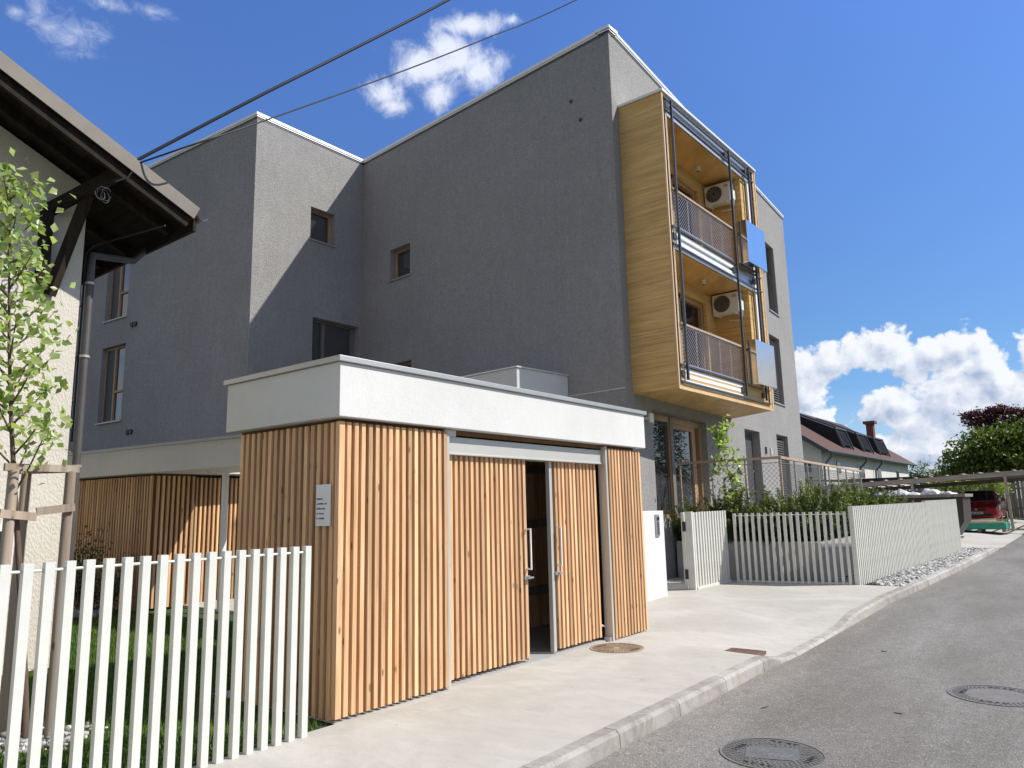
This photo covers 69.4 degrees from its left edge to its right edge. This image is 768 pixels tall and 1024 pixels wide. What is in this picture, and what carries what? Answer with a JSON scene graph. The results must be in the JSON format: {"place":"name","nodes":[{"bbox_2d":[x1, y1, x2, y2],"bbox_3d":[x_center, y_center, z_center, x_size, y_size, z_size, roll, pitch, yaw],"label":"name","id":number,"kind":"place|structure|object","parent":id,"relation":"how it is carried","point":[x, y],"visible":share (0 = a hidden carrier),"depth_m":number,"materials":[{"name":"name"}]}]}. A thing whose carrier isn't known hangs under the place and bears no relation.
{"place":"outdoors","nodes":[
{"label":"outdoors","id":0,"kind":"place"},
{"bbox_2d":[0,606,333,767],"bbox_3d":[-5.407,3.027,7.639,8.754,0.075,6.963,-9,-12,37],"label":"lawn grass","id":1,"kind":"structure","parent":0,"point":[91,675],"depth_m":6.87,"materials":[{"name":"green plant"}]},
{"bbox_2d":[0,147,78,738],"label":"young tree","id":2,"kind":"object","parent":1,"relation":"on","point":[15,190],"visible":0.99,"depth_m":5.70,"materials":[{"name":"green plant"}]},
{"bbox_2d":[0,463,79,735],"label":"tree stakes","id":3,"kind":"object","parent":1,"relation":"on","point":[9,514],"visible":0.69,"depth_m":5.66,"materials":[{"name":"brown wood"}]},
{"bbox_2d":[0,717,111,762],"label":"gravel mulch","id":4,"kind":"object","parent":1,"relation":"on","point":[23,742],"visible":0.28,"depth_m":5.38,"materials":[{"name":"gravel"}]},
{"bbox_2d":[72,604,99,618],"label":"bed stones","id":5,"kind":"object","parent":1,"relation":"on","point":[76,613],"visible":0.03,"depth_m":12.27,"materials":[{"name":"grey stone"}]},
{"bbox_2d":[74,524,112,608],"bbox_3d":[-7.574,3.251,13.035,1.044,1.526,1.324,5,-11,-32],"label":"shrub","id":6,"kind":"object","parent":1,"relation":"on","point":[78,586],"visible":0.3,"depth_m":12.98,"materials":[{"name":"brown plant"}]},
{"bbox_2d":[0,51,207,672],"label":"old house","id":7,"kind":"structure","parent":1,"relation":"on","point":[139,215],"depth_m":8.59,"materials":[{"name":"cream plaster"},{"name":"dark brown wood"},{"name":"brown metal"}]},
{"bbox_2d":[0,526,13,560],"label":"window","id":8,"kind":"structure","parent":7,"relation":"in","point":[0,526],"depth_m":7.93,"materials":[{"name":"white metal"}]},
{"bbox_2d":[94,171,132,203],"bbox_3d":[-4.544,-2.330,8.490,0.079,0.596,0.444,-10,-13,42],"label":"cable coil","id":9,"kind":"object","parent":7,"relation":"hanging from","point":[105,188],"visible":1,"depth_m":8.37,"materials":[{"name":"black rubber"}]},
{"bbox_2d":[137,0,449,160],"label":"overhead cable","id":10,"kind":"object","parent":7,"relation":"attached to","point":[170,142],"visible":1,"depth_m":9.68,"materials":[{"name":"black rubber"}]},
{"bbox_2d":[139,0,575,162],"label":"overhead cable","id":11,"kind":"object","parent":7,"relation":"attached to","point":[341,92],"visible":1,"depth_m":10.54,"materials":[{"name":"black rubber"}]},
{"bbox_2d":[76,548,138,610],"bbox_3d":[-6.735,3.339,12.524,1.201,1.146,1.063,-2,-10,5],"label":"shrub","id":12,"kind":"object","parent":1,"relation":"on","point":[115,587],"visible":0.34,"depth_m":12.37,"materials":[{"name":"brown plant"}]},
{"bbox_2d":[73,476,239,610],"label":"wooden slat wall","id":13,"kind":"structure","parent":1,"relation":"on","point":[155,516],"depth_m":13.73,"materials":[{"name":"brown wood"}]},
{"bbox_2d":[183,598,233,613],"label":"courtyard paving","id":14,"kind":"structure","parent":0,"point":[231,607],"depth_m":13.21,"materials":[{"name":"concrete"}]},
{"bbox_2d":[67,434,241,610],"bbox_3d":[-5.218,2.605,13.774,12.310,2.870,4.100,-9,-12,37],"label":"walkway canopy","id":15,"kind":"object","parent":14,"relation":"on","point":[214,457],"visible":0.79,"depth_m":12.93,"materials":[{"name":"white paint"}]},
{"bbox_2d":[337,624,619,719],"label":"bin store floor","id":16,"kind":"structure","parent":0,"point":[540,643],"depth_m":8.30,"materials":[{"name":"concrete"}]},
{"bbox_2d":[224,355,648,720],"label":"bin store","id":17,"kind":"structure","parent":16,"relation":"on","point":[476,526],"depth_m":6.85,"materials":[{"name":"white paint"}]},
{"bbox_2d":[316,484,330,525],"bbox_3d":[-1.561,1.002,6.116,0.190,0.340,0.009,-9,-12,37],"label":"notice","id":18,"kind":"object","parent":17,"relation":"attached to","point":[323,504],"visible":1,"depth_m":6.11,"materials":[{"name":"paper"}]},
{"bbox_2d":[449,455,533,679],"bbox_3d":[-0.232,1.806,7.518,0.152,2.117,1.340,-9,-12,37],"label":"sliding door","id":19,"kind":"structure","parent":17,"relation":"in","point":[489,576],"depth_m":7.51,"materials":[{"name":"wood"}]},
{"bbox_2d":[545,462,601,651],"bbox_3d":[0.768,2.001,8.797,0.152,2.117,1.030,-9,-12,37],"label":"sliding door","id":20,"kind":"structure","parent":17,"relation":"in","point":[571,502],"depth_m":8.74,"materials":[{"name":"wood"}]},
{"bbox_2d":[0,0,1023,498],"label":"sky","id":21,"kind":"structure","parent":0,"point":[886,137],"materials":[{"name":"blue"}]},
{"bbox_2d":[192,577,899,767],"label":"pavement","id":22,"kind":"structure","parent":0,"point":[521,716],"depth_m":6.60,"materials":[{"name":"concrete"}]},
{"bbox_2d":[0,546,311,767],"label":"picket fence","id":23,"kind":"object","parent":22,"relation":"on","point":[68,569],"visible":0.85,"depth_m":4.68,"materials":[{"name":"metal"}]},
{"bbox_2d":[590,643,643,652],"bbox_3d":[1.211,3.061,8.534,0.620,0.038,0.620,-9,-12,37],"label":"manhole cover","id":24,"kind":"object","parent":22,"relation":"on","point":[616,648],"visible":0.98,"depth_m":8.51,"materials":[{"name":"brown metal"}]},
{"bbox_2d":[642,511,667,601],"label":"garden wall","id":25,"kind":"structure","parent":22,"relation":"on","point":[655,568],"depth_m":12.40,"materials":[{"name":"white paint"}]},
{"bbox_2d":[655,514,659,536],"bbox_3d":[2.482,2.407,12.584,0.036,0.370,0.130,-9,-12,37],"label":"intercom","id":26,"kind":"object","parent":25,"relation":"attached to","point":[657,525],"visible":1,"depth_m":12.56,"materials":[{"name":"metal"}]},
{"bbox_2d":[680,511,731,589],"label":"gate","id":27,"kind":"structure","parent":22,"relation":"on","point":[705,550],"depth_m":13.57,"materials":[{"name":"paint"}]},
{"bbox_2d":[725,648,765,656],"bbox_3d":[2.575,3.015,8.265,0.400,0.034,0.400,-9,-12,37],"label":"drain grate","id":28,"kind":"object","parent":22,"relation":"on","point":[750,651],"visible":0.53,"depth_m":8.32,"materials":[{"name":"metal"}]},
{"bbox_2d":[732,511,852,584],"bbox_3d":[5.181,3.059,13.779,2.021,1.312,0.052,-7,-11,29],"label":"picket fence","id":29,"kind":"object","parent":22,"relation":"on","point":[790,514],"visible":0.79,"depth_m":13.75,"materials":[{"name":"paint"}]},
{"bbox_2d":[169,498,1023,645],"bbox_3d":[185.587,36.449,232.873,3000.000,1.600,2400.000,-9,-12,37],"label":"ground","id":30,"kind":"structure","parent":0,"point":[1008,518],"depth_m":44.79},
{"bbox_2d":[68,24,805,578],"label":"apartment building","id":31,"kind":"structure","parent":30,"relation":"on","point":[552,224],"depth_m":18.22,"materials":[{"name":"grey paint"}]},
{"bbox_2d":[70,358,76,428],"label":"window","id":32,"kind":"structure","parent":31,"relation":"in","point":[75,358],"depth_m":22.88,"materials":[{"name":"brown wood"}]},
{"bbox_2d":[77,285,82,330],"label":"window","id":33,"kind":"structure","parent":31,"relation":"in","point":[81,285],"depth_m":23.30,"materials":[{"name":"grey wood"}]},
{"bbox_2d":[95,345,125,424],"bbox_3d":[-11.509,0.019,21.418,1.360,2.260,0.282,-8,-12,33],"label":"window","id":34,"kind":"structure","parent":31,"relation":"in","point":[115,357],"depth_m":21.53,"materials":[{"name":"brown wood"}]},
{"bbox_2d":[102,264,129,323],"bbox_3d":[-11.594,-2.881,21.923,1.320,2.070,0.280,-8,-12,33],"label":"window","id":35,"kind":"structure","parent":31,"relation":"in","point":[120,276],"depth_m":22.00,"materials":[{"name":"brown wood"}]},
{"bbox_2d":[309,210,336,247],"bbox_3d":[-5.248,-4.268,20.238,0.306,0.950,0.882,-9,-12,37],"label":"window","id":36,"kind":"structure","parent":31,"relation":"in","point":[320,223],"depth_m":20.37,"materials":[{"name":"brown wood"}]},
{"bbox_2d":[312,319,354,360],"bbox_3d":[-4.919,-0.451,20.066,0.090,2.446,1.560,-9,-12,38],"label":"window","id":37,"kind":"structure","parent":31,"relation":"in","point":[328,339],"depth_m":20.20,"materials":[{"name":"black glass"}]},
{"bbox_2d":[388,247,410,282],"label":"window","id":38,"kind":"structure","parent":31,"relation":"in","point":[402,260],"depth_m":20.21,"materials":[{"name":"brown wood"}]},
{"bbox_2d":[399,362,410,367],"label":"window","id":39,"kind":"structure","parent":31,"relation":"in","point":[406,364],"depth_m":19.58,"materials":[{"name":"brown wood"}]},
{"bbox_2d":[644,413,653,422],"bbox_3d":[2.797,0.697,15.065,0.187,0.180,0.110,-9,-12,37],"label":"wall lamp","id":40,"kind":"object","parent":31,"relation":"attached to","point":[650,418],"visible":1,"depth_m":15.01,"materials":[{"name":"white plastic"}]},
{"bbox_2d":[652,409,705,517],"bbox_3d":[3.733,1.847,16.558,0.275,2.252,3.080,-8,-12,34],"label":"terrace door","id":41,"kind":"structure","parent":31,"relation":"in","point":[675,437],"depth_m":16.57,"materials":[{"name":"brown wood"}]},
{"bbox_2d":[671,175,697,243],"bbox_3d":[3.683,-3.851,17.252,0.180,2.180,2.650,-9,-12,37],"label":"balcony door","id":42,"kind":"structure","parent":31,"relation":"in","point":[682,187],"depth_m":18.01,"materials":[{"name":"brown wood"}]},
{"bbox_2d":[678,293,706,373],"bbox_3d":[3.748,-1.023,16.770,0.180,2.120,2.650,-9,-12,37],"label":"balcony door","id":43,"kind":"structure","parent":31,"relation":"in","point":[694,310],"depth_m":17.52,"materials":[{"name":"brown wood"}]},
{"bbox_2d":[704,181,734,211],"bbox_3d":[5.196,-4.618,18.441,0.700,0.699,0.308,-9,-12,37],"label":"air conditioner","id":44,"kind":"object","parent":31,"relation":"attached to","point":[717,195],"visible":0.98,"depth_m":18.36,"materials":[{"name":"white plastic"}]},
{"bbox_2d":[712,291,743,320],"bbox_3d":[5.260,-1.839,17.968,0.700,0.699,0.308,-9,-12,37],"label":"air conditioner","id":45,"kind":"object","parent":31,"relation":"attached to","point":[725,304],"visible":0.98,"depth_m":17.88,"materials":[{"name":"white metal"}]},
{"bbox_2d":[744,431,757,508],"bbox_3d":[6.588,2.466,20.759,0.080,2.306,1.350,-8,-12,34],"label":"window","id":46,"kind":"structure","parent":31,"relation":"in","point":[748,435],"depth_m":21.06,"materials":[{"name":"grey glass"}]},
{"bbox_2d":[765,248,779,316],"bbox_3d":[8.447,-3.448,24.429,0.317,2.380,1.130,-8,-12,34],"label":"window","id":47,"kind":"structure","parent":31,"relation":"in","point":[767,274],"depth_m":24.78,"materials":[{"name":"grey glass"}]},
{"bbox_2d":[769,338,785,406],"bbox_3d":[8.371,-0.419,23.707,0.323,2.230,1.230,-8,-12,34],"label":"window","id":48,"kind":"structure","parent":31,"relation":"in","point":[776,391],"depth_m":23.94,"materials":[{"name":"grey glass"}]},
{"bbox_2d":[776,436,788,501],"bbox_3d":[8.355,2.730,23.171,0.188,2.216,1.250,-8,-12,34],"label":"window","id":49,"kind":"structure","parent":31,"relation":"in","point":[779,441],"depth_m":23.45,"materials":[{"name":"grey glass"}]},
{"bbox_2d":[519,547,998,767],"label":"kerb","id":50,"kind":"structure","parent":30,"relation":"on","point":[591,748],"depth_m":6.45,"materials":[{"name":"concrete"}]},
{"bbox_2d":[676,535,853,581],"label":"planter wall","id":51,"kind":"structure","parent":30,"relation":"on","point":[732,559],"depth_m":14.31,"materials":[{"name":"concrete"}]},
{"bbox_2d":[667,495,717,540],"bbox_3d":[3.838,2.876,15.601,1.127,1.060,1.132,-9,-12,37],"label":"yew shrub","id":52,"kind":"object","parent":51,"relation":"on","point":[676,520],"visible":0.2,"depth_m":15.55,"materials":[{"name":"green plant"}]},
{"bbox_2d":[702,486,756,542],"bbox_3d":[4.466,2.682,15.161,1.206,1.306,1.438,6,-12,-36],"label":"yew shrub","id":53,"kind":"object","parent":51,"relation":"on","point":[737,509],"visible":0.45,"depth_m":14.85,"materials":[{"name":"green plant"}]},
{"bbox_2d":[706,414,762,540],"bbox_3d":[4.559,1.931,15.120,0.811,2.710,1.214,5,-12,-33],"label":"young tree","id":54,"kind":"object","parent":51,"relation":"on","point":[721,433],"visible":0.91,"depth_m":15.29,"materials":[{"name":"green plant"}]},
{"bbox_2d":[744,485,803,544],"bbox_3d":[5.136,2.595,14.637,1.251,1.232,1.200,2,-10,-21],"label":"yew shrub","id":55,"kind":"object","parent":51,"relation":"on","point":[765,508],"visible":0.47,"depth_m":14.36,"materials":[{"name":"green plant"}]},
{"bbox_2d":[762,475,843,541],"bbox_3d":[5.684,2.482,14.501,1.462,1.389,1.493,0,-10,-5],"label":"yew shrub","id":56,"kind":"object","parent":51,"relation":"on","point":[808,501],"visible":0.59,"depth_m":14.31,"materials":[{"name":"green plant"}]},
{"bbox_2d":[787,482,858,540],"bbox_3d":[6.409,2.703,15.486,1.637,1.285,1.374,-2,-10,7],"label":"yew shrub","id":57,"kind":"object","parent":51,"relation":"on","point":[839,497],"visible":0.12,"depth_m":15.22,"materials":[{"name":"green plant"}]},
{"bbox_2d":[798,480,866,537],"bbox_3d":[7.205,2.802,16.461,1.660,1.348,1.666,3,-11,-23],"label":"yew shrub","id":58,"kind":"object","parent":51,"relation":"on","point":[846,496],"visible":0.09,"depth_m":16.33,"materials":[{"name":"green plant"}]},
{"bbox_2d":[831,490,878,535],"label":"yew shrub","id":59,"kind":"object","parent":51,"relation":"on","point":[873,503],"visible":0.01,"depth_m":17.24,"materials":[{"name":"green plant"}]},
{"bbox_2d":[845,478,895,505],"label":"yew shrub","id":60,"kind":"object","parent":51,"relation":"on","point":[886,494],"visible":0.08,"depth_m":18.30,"materials":[{"name":"green plant"}]},
{"bbox_2d":[852,486,894,502],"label":"yew shrub","id":61,"kind":"object","parent":51,"relation":"on","point":[867,496],"visible":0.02,"depth_m":19.50,"materials":[{"name":"green plant"}]},
{"bbox_2d":[865,487,904,503],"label":"yew shrub","id":62,"kind":"object","parent":51,"relation":"on","point":[888,500],"visible":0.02,"depth_m":20.68,"materials":[{"name":"green plant"}]},
{"bbox_2d":[888,490,914,502],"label":"yew shrub","id":63,"kind":"object","parent":51,"relation":"on","point":[899,497],"visible":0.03,"depth_m":21.41,"materials":[{"name":"green plant"}]},
{"bbox_2d":[800,413,917,490],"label":"row house","id":64,"kind":"structure","parent":30,"relation":"on","point":[869,455],"depth_m":54.67,"materials":[{"name":"white paint"}]},
{"bbox_2d":[836,461,841,472],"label":"window","id":65,"kind":"structure","parent":64,"relation":"in","point":[838,463],"depth_m":50.75,"materials":[{"name":"glass"}]},
{"bbox_2d":[860,465,864,477],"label":"window","id":66,"kind":"structure","parent":64,"relation":"in","point":[863,469],"depth_m":55.77,"materials":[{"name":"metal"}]},
{"bbox_2d":[877,468,881,477],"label":"window","id":67,"kind":"structure","parent":64,"relation":"in","point":[879,470],"depth_m":60.02,"materials":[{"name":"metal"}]},
{"bbox_2d":[908,460,931,492],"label":"distant tree","id":68,"kind":"object","parent":30,"relation":"on","point":[917,473],"visible":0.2,"depth_m":79.36,"materials":[{"name":"green plant"}]},
{"bbox_2d":[836,482,1023,517],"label":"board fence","id":69,"kind":"object","parent":30,"relation":"on","point":[1018,493],"visible":0.11,"depth_m":41.11,"materials":[{"name":"brown wood"}]},
{"bbox_2d":[921,466,943,488],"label":"distant tree","id":70,"kind":"object","parent":30,"relation":"on","point":[933,473],"visible":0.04,"depth_m":74.94,"materials":[{"name":"green plant"}]},
{"bbox_2d":[926,473,1015,496],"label":"bush","id":71,"kind":"object","parent":30,"relation":"on","point":[999,486],"visible":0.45,"depth_m":41.11,"materials":[{"name":"green plant"}]},
{"bbox_2d":[926,412,1023,514],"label":"broadleaf tree","id":72,"kind":"object","parent":30,"relation":"on","point":[990,450],"visible":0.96,"depth_m":44.53,"materials":[{"name":"green plant"}]},
{"bbox_2d":[953,403,1023,430],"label":"red leaf tree","id":73,"kind":"object","parent":30,"relation":"on","point":[989,414],"visible":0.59,"depth_m":48.19,"materials":[{"name":"brown plant"}]},
{"bbox_2d":[730,530,810,541],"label":"terrace","id":74,"kind":"structure","parent":0,"point":[750,538],"depth_m":14.99,"materials":[{"name":"concrete"}]},
{"bbox_2d":[696,503,712,510],"bbox_3d":[4.272,2.784,16.257,0.400,0.340,0.400,-9,-12,37],"label":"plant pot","id":75,"kind":"object","parent":74,"relation":"on","point":[704,506],"visible":0.21,"depth_m":16.11,"materials":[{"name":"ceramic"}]},
{"bbox_2d":[679,456,862,514],"bbox_3d":[7.374,2.750,18.963,2.228,1.275,9.198,-9,-12,37],"label":"terrace railing","id":76,"kind":"object","parent":74,"relation":"on","point":[794,460],"visible":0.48,"depth_m":15.87,"materials":[{"name":"grey metal"}]},
{"bbox_2d":[586,534,1023,767],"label":"road","id":77,"kind":"structure","parent":0,"point":[840,699],"depth_m":6.68,"materials":[{"name":"grey asphalt"}]},
{"bbox_2d":[720,737,826,767],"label":"manhole cover","id":78,"kind":"object","parent":77,"relation":"on","point":[759,752],"visible":0.98,"depth_m":5.15,"materials":[{"name":"metal"}]},
{"bbox_2d":[947,685,1023,706],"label":"manhole cover","id":79,"kind":"object","parent":77,"relation":"on","point":[995,695],"visible":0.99,"depth_m":6.58,"materials":[{"name":"metal"}]},
{"bbox_2d":[827,547,985,586],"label":"gravel","id":80,"kind":"structure","parent":0,"point":[904,577],"depth_m":15.21,"materials":[{"name":"white gravel"}]},
{"bbox_2d":[966,519,1009,531],"bbox_3d":[18.459,5.604,29.274,2.000,0.450,1.640,-9,-12,37],"label":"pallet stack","id":81,"kind":"object","parent":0,"point":[982,526],"visible":0.57,"depth_m":28.55,"materials":[{"name":"green plastic"}]},
{"bbox_2d":[960,519,1023,547],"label":"driveway","id":82,"kind":"structure","parent":0,"point":[996,538],"depth_m":26.86,"materials":[{"name":"concrete"}]},
{"bbox_2d":[860,494,972,534],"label":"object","id":83,"kind":"object","parent":82,"relation":"on","point":[963,503],"visible":0.28,"depth_m":24.84,"materials":[{"name":"grey metal"}]},
{"bbox_2d":[891,489,909,495],"bbox_3d":[13.653,3.930,25.925,0.796,0.514,0.650,-9,-12,37],"label":"sack","id":84,"kind":"object","parent":83,"relation":"in","point":[901,491],"visible":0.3,"depth_m":25.79,"materials":[{"name":"white plastic"}]},
{"bbox_2d":[908,492,921,494],"bbox_3d":[13.931,3.881,25.576,0.571,0.316,0.641,-9,-12,37],"label":"sack","id":85,"kind":"object","parent":83,"relation":"in","point":[913,493],"visible":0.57,"depth_m":25.42,"materials":[{"name":"white plastic"}]},
{"bbox_2d":[921,488,940,494],"bbox_3d":[14.400,3.839,25.339,0.736,0.529,0.656,-9,-12,37],"label":"sack","id":86,"kind":"object","parent":83,"relation":"in","point":[925,491],"visible":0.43,"depth_m":25.21,"materials":[{"name":"white plastic"}]},
{"bbox_2d":[939,491,957,493],"bbox_3d":[14.744,3.785,24.952,0.604,0.341,0.677,-9,-12,37],"label":"sack","id":87,"kind":"object","parent":83,"relation":"in","point":[946,492],"visible":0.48,"depth_m":24.82,"materials":[{"name":"white plastic"}]},
{"bbox_2d":[812,469,1023,530],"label":"carport","id":88,"kind":"object","parent":82,"relation":"on","point":[1013,475],"visible":0.7,"depth_m":32.74,"materials":[{"name":"grey metal"}]},
{"bbox_2d":[963,490,1007,521],"bbox_3d":[23.003,5.995,36.230,2.140,1.570,4.238,-9,-12,37],"label":"parked car","id":89,"kind":"object","parent":82,"relation":"on","point":[988,504],"visible":0.57,"depth_m":34.97,"materials":[{"name":"red paint"}]},
{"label":"gravel bed","id":90,"kind":"structure","parent":0,"visible":0},
{"bbox_2d":[848,502,931,584],"bbox_3d":[8.057,3.228,15.531,0.088,1.432,5.999,-9,-12,39],"label":"picket fence","id":91,"kind":"object","parent":90,"relation":"on","point":[889,539],"visible":0.85,"depth_m":14.85,"materials":[{"name":"paint"}]},
{"bbox_2d":[922,499,961,559],"bbox_3d":[11.265,3.752,19.309,0.088,1.458,3.838,-9,-13,39],"label":"picket fence","id":92,"kind":"object","parent":90,"relation":"on","point":[943,528],"visible":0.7,"depth_m":19.10,"materials":[{"name":"paint"}]}
]}

